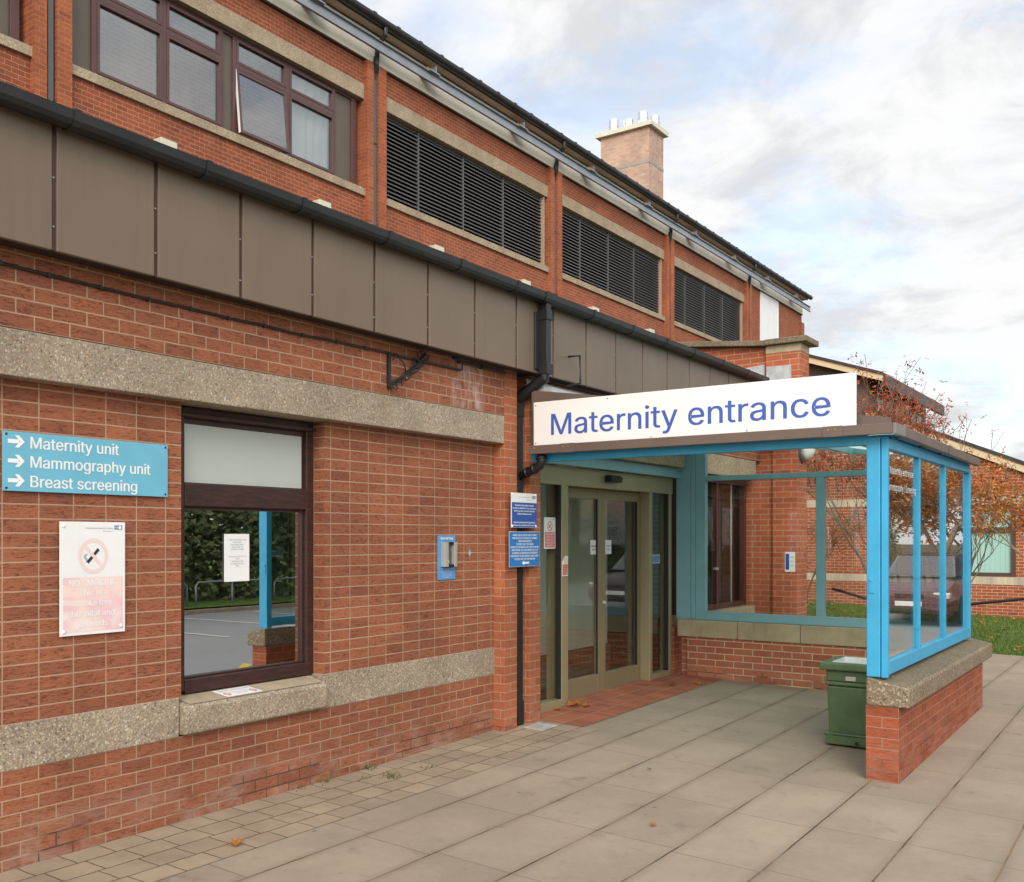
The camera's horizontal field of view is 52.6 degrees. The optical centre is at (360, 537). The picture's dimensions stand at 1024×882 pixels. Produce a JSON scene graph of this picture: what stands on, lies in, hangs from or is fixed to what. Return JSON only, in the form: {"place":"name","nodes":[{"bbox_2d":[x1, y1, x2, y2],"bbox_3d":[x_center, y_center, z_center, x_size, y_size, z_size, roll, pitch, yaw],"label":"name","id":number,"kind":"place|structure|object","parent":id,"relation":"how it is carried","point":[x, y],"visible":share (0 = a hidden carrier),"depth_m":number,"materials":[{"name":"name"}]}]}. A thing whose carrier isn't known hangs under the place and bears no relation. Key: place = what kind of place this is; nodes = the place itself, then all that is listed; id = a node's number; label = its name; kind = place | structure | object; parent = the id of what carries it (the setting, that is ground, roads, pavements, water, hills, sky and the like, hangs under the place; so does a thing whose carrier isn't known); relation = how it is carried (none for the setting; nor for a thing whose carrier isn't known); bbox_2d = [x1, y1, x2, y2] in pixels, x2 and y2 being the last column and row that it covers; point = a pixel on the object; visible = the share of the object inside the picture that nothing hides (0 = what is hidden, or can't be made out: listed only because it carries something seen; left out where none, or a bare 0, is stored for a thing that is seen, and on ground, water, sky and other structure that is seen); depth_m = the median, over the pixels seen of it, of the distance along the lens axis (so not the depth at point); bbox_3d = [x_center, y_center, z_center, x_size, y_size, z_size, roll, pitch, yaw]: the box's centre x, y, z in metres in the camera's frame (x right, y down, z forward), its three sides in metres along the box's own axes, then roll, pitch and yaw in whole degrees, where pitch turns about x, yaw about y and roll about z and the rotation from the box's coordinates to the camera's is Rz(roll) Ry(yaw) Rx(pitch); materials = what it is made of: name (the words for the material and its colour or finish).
{"place":"outdoors","nodes":[
{"label":"outdoors","id":0,"kind":"place"},
{"bbox_2d":[0,720,597,881],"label":"paver path","id":1,"kind":"structure","parent":0,"point":[157,854],"depth_m":6.58,"materials":[{"name":"beige concrete"}]},
{"bbox_2d":[228,837,243,845],"bbox_3d":[-0.729,1.779,5.957,0.092,0.034,0.092,0,0,39],"label":"fallen leaf","id":2,"kind":"object","parent":1,"relation":"on","point":[236,842],"visible":1,"depth_m":5.96,"materials":[{"name":"orange plant"}]},
{"bbox_2d":[292,763,433,791],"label":"weeds","id":3,"kind":"object","parent":1,"relation":"on","point":[391,775],"visible":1,"depth_m":7.59,"materials":[{"name":"green plant"}]},
{"bbox_2d":[524,723,557,730],"bbox_3d":[1.686,1.775,9.490,0.200,0.026,0.280,0,0,39],"label":"drain cover","id":4,"kind":"object","parent":1,"relation":"on","point":[542,726],"visible":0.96,"depth_m":9.47,"materials":[{"name":"grey metal"}]},
{"bbox_2d":[155,654,1023,881],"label":"pavement","id":5,"kind":"structure","parent":0,"point":[740,781],"depth_m":6.77,"materials":[{"name":"concrete"}]},
{"bbox_2d":[0,81,769,872],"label":"hospital wing","id":6,"kind":"structure","parent":5,"relation":"on","point":[344,629],"depth_m":7.10,"materials":[{"name":"brick"},{"name":"exposed-aggregate concrete"},{"name":"brown metal"}]},
{"bbox_2d":[2,430,167,496],"bbox_3d":[-1.552,-0.409,5.868,0.007,0.321,1.136,0,0,39],"label":"direction sign","id":7,"kind":"object","parent":6,"relation":"attached to","point":[34,462],"visible":1,"depth_m":5.82,"materials":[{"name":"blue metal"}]},
{"bbox_2d":[59,521,124,636],"bbox_3d":[-1.541,0.236,5.878,0.011,0.648,0.454,0,0,39],"label":"no smoking sign","id":8,"kind":"object","parent":6,"relation":"attached to","point":[91,577],"visible":1,"depth_m":5.87,"materials":[{"name":"pink"}]},
{"bbox_2d":[212,686,261,696],"bbox_3d":[-0.823,1.036,6.844,0.115,0.030,0.370,0,0,39],"label":"sill sticker","id":9,"kind":"object","parent":6,"relation":"on","point":[237,691],"visible":1,"depth_m":6.84,"materials":[{"name":"grey paper"}]},
{"bbox_2d":[181,406,315,693],"bbox_3d":[-0.800,0.086,7.035,0.120,1.865,1.373,0,0,39],"label":"window","id":10,"kind":"structure","parent":6,"relation":"in","point":[252,475],"depth_m":7.05,"materials":[{"name":"brown glass"}]},
{"bbox_2d":[224,534,248,581],"bbox_3d":[-0.850,0.141,7.000,0.002,0.326,0.240,0,0,39],"label":"paper notice","id":11,"kind":"object","parent":10,"relation":"attached to","point":[236,557],"visible":1,"depth_m":7.00,"materials":[{"name":"grey paper"}]},
{"bbox_2d":[0,260,505,373],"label":"wall cable","id":12,"kind":"object","parent":6,"relation":"attached to","point":[100,287],"depth_m":6.34,"materials":[{"name":"black plastic"}]},
{"bbox_2d":[387,350,463,389],"bbox_3d":[0.547,-1.332,8.267,0.064,0.378,1.025,0,0,39],"label":"wall bracket","id":13,"kind":"object","parent":6,"relation":"attached to","point":[391,384],"depth_m":8.07,"materials":[{"name":"black metal"}]},
{"bbox_2d":[437,535,456,579],"bbox_3d":[0.757,0.175,8.706,0.058,0.378,0.260,0,0,39],"label":"intercom","id":14,"kind":"object","parent":6,"relation":"attached to","point":[446,555],"visible":1,"depth_m":8.68,"materials":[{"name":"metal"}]},
{"bbox_2d":[511,492,536,527],"bbox_3d":[1.522,-0.247,9.436,0.011,0.320,0.470,0,0,39],"label":"liability notice","id":15,"kind":"object","parent":6,"relation":"attached to","point":[523,510],"visible":1,"depth_m":9.43,"materials":[{"name":"blue plastic"}]},
{"bbox_2d":[509,531,539,566],"bbox_3d":[1.526,0.111,9.437,0.006,0.325,0.567,0,0,39],"label":"locked door notice","id":16,"kind":"object","parent":6,"relation":"attached to","point":[524,549],"visible":1,"depth_m":9.43,"materials":[{"name":"blue plastic"}]},
{"bbox_2d":[544,517,554,548],"bbox_3d":[1.937,-0.042,10.399,0.005,0.320,0.240,0,0,39],"label":"door no smoking sign","id":17,"kind":"object","parent":6,"relation":"attached to","point":[549,532],"visible":1,"depth_m":10.39,"materials":[{"name":"red"}]},
{"bbox_2d":[562,556,567,575],"bbox_3d":[2.121,0.300,10.533,0.004,0.205,0.120,0,0,39],"label":"torn sticker","id":18,"kind":"object","parent":6,"relation":"attached to","point":[565,566],"visible":1,"depth_m":10.54,"materials":[{"name":"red paper"}]},
{"bbox_2d":[590,540,595,554],"bbox_3d":[2.601,0.113,11.338,0.003,0.160,0.155,0,0,39],"label":"door paper","id":19,"kind":"object","parent":6,"relation":"attached to","point":[592,546],"depth_m":11.31,"materials":[{"name":"white paper"}]},
{"bbox_2d":[540,464,672,712],"bbox_3d":[2.728,0.520,11.361,0.268,2.515,3.680,0,0,39],"label":"entrance door","id":20,"kind":"structure","parent":6,"relation":"in","point":[562,483],"depth_m":11.45,"materials":[{"name":"brown metal"}]},
{"bbox_2d":[605,540,610,553],"bbox_3d":[2.834,0.113,11.625,0.003,0.160,0.155,0,0,39],"label":"door paper","id":21,"kind":"object","parent":6,"relation":"attached to","point":[607,546],"depth_m":11.62,"materials":[{"name":"white paper"}]},
{"bbox_2d":[652,555,659,562],"bbox_3d":[3.607,0.268,12.463,0.004,0.104,0.320,0,0,39],"label":"mandatory sticker","id":22,"kind":"object","parent":6,"relation":"attached to","point":[655,558],"visible":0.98,"depth_m":12.49,"materials":[{"name":"blue plastic"}]},
{"bbox_2d":[672,478,745,614],"bbox_3d":[4.843,0.088,14.048,0.180,1.820,2.620,0,0,39],"label":"side window","id":23,"kind":"structure","parent":6,"relation":"in","point":[726,499],"depth_m":14.50,"materials":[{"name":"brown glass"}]},
{"bbox_2d":[526,378,991,783],"bbox_3d":[4.035,0.353,10.186,3.410,3.690,4.443,0,0,39],"label":"entrance shelter","id":24,"kind":"object","parent":5,"relation":"on","point":[917,646],"visible":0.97,"depth_m":9.18,"materials":[{"name":"metal"}]},
{"bbox_2d":[534,372,856,444],"bbox_3d":[2.686,-1.040,8.534,2.738,0.396,0.089,0,0,39],"label":"entrance sign","id":25,"kind":"object","parent":24,"relation":"attached to","point":[810,402],"visible":1,"depth_m":8.37,"materials":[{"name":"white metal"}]},
{"bbox_2d":[798,449,814,462],"bbox_3d":[6.474,-1.272,14.697,0.178,0.380,0.380,0,0,39],"label":"bulkhead lamp","id":26,"kind":"object","parent":24,"relation":"attached to","point":[805,454],"visible":0.52,"depth_m":14.61,"materials":[{"name":"white plastic"}]},
{"bbox_2d":[819,656,867,747],"bbox_3d":[4.407,1.435,8.872,0.610,0.715,0.600,0,0,39],"label":"litter bin","id":27,"kind":"object","parent":5,"relation":"on","point":[846,677],"visible":0.56,"depth_m":8.74,"materials":[{"name":"green plastic"}]},
{"bbox_2d":[540,673,720,725],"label":"threshold paving","id":28,"kind":"structure","parent":0,"point":[611,702],"depth_m":10.98,"materials":[{"name":"red tile"}]},
{"bbox_2d":[567,700,582,705],"bbox_3d":[2.208,1.710,10.517,0.176,0.061,0.169,0,0,39],"label":"fallen leaf","id":29,"kind":"object","parent":28,"relation":"on","point":[570,703],"visible":1,"depth_m":10.52,"materials":[{"name":"orange plant"}]},
{"bbox_2d":[357,0,1023,460],"label":"sky","id":30,"kind":"structure","parent":0,"point":[868,154],"materials":[{"name":"white"}]},
{"bbox_2d":[807,600,1023,655],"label":"lawn","id":31,"kind":"structure","parent":0,"point":[975,625],"depth_m":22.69,"materials":[{"name":"green plant"}]},
{"bbox_2d":[807,503,866,600],"bbox_3d":[10.808,0.529,24.316,2.675,2.717,2.334,0,0,29],"label":"bush","id":32,"kind":"object","parent":31,"relation":"on","point":[832,532],"visible":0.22,"depth_m":23.71,"materials":[{"name":"orange plant"}]},
{"bbox_2d":[807,352,987,573],"bbox_3d":[9.627,-0.759,20.110,3.756,5.342,5.578,0,0,9],"label":"rowan tree","id":33,"kind":"object","parent":31,"relation":"on","point":[898,417],"visible":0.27,"depth_m":18.90,"materials":[{"name":"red plant"}]},
{"bbox_2d":[807,600,1023,650],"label":"fallen leaves","id":34,"kind":"object","parent":31,"relation":"on","point":[981,621],"visible":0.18,"depth_m":22.38,"materials":[{"name":"orange plant"}]},
{"bbox_2d":[832,587,1023,604],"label":"rail","id":35,"kind":"object","parent":31,"relation":"on","point":[972,603],"visible":0.35,"depth_m":23.23,"materials":[{"name":"black metal"}]},
{"bbox_2d":[850,417,1023,582],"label":"rowan tree","id":36,"kind":"object","parent":31,"relation":"on","point":[978,544],"visible":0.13,"depth_m":19.07,"materials":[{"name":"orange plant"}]},
{"bbox_2d":[970,451,1023,557],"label":"maple tree","id":37,"kind":"object","parent":31,"relation":"on","point":[1001,512],"visible":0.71,"depth_m":16.97,"materials":[{"name":"orange plant"}]},
{"label":"ground","id":38,"kind":"structure","parent":0,"visible":0},
{"bbox_2d":[0,0,812,341],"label":"hospital block","id":39,"kind":"structure","parent":38,"relation":"on","point":[356,108],"depth_m":22.23,"materials":[{"name":"brick"}]},
{"bbox_2d":[0,0,19,40],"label":"window","id":40,"kind":"structure","parent":39,"relation":"in","point":[9,9],"depth_m":15.20,"materials":[{"name":"brown glass"}]},
{"bbox_2d":[72,0,355,183],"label":"window","id":41,"kind":"structure","parent":39,"relation":"in","point":[306,112],"depth_m":18.79,"materials":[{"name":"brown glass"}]},
{"bbox_2d":[595,111,668,198],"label":"brick chimney","id":42,"kind":"object","parent":39,"relation":"on","point":[630,148],"visible":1,"depth_m":44.49,"materials":[{"name":"brick"}]},
{"bbox_2d":[545,335,818,667],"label":"brick end block","id":43,"kind":"structure","parent":38,"relation":"on","point":[776,519],"depth_m":14.75,"materials":[{"name":"brick"}]},
{"bbox_2d":[785,552,794,571],"bbox_3d":[6.171,0.355,14.610,0.140,0.285,0.010,0,0,39],"label":"pier notice","id":44,"kind":"object","parent":43,"relation":"attached to","point":[789,561],"visible":1,"depth_m":14.61,"materials":[{"name":"grey paper"}]},
{"bbox_2d":[807,354,1023,617],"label":"brick annexe","id":45,"kind":"structure","parent":38,"relation":"on","point":[1000,575],"depth_m":27.56,"materials":[{"name":"red brick"}]},
{"bbox_2d":[876,395,923,423],"bbox_3d":[16.350,-3.632,30.734,0.060,0.700,6.460,0,0,39],"label":"clerestory window","id":46,"kind":"structure","parent":45,"relation":"in","point":[879,400],"depth_m":29.87,"materials":[{"name":"grey glass"}]},
{"bbox_2d":[971,504,1015,576],"bbox_3d":[15.907,0.088,25.827,1.260,1.820,0.130,0,0,39],"label":"window","id":47,"kind":"structure","parent":45,"relation":"in","point":[1002,562],"depth_m":25.70,"materials":[{"name":"teal glass"}]}
]}

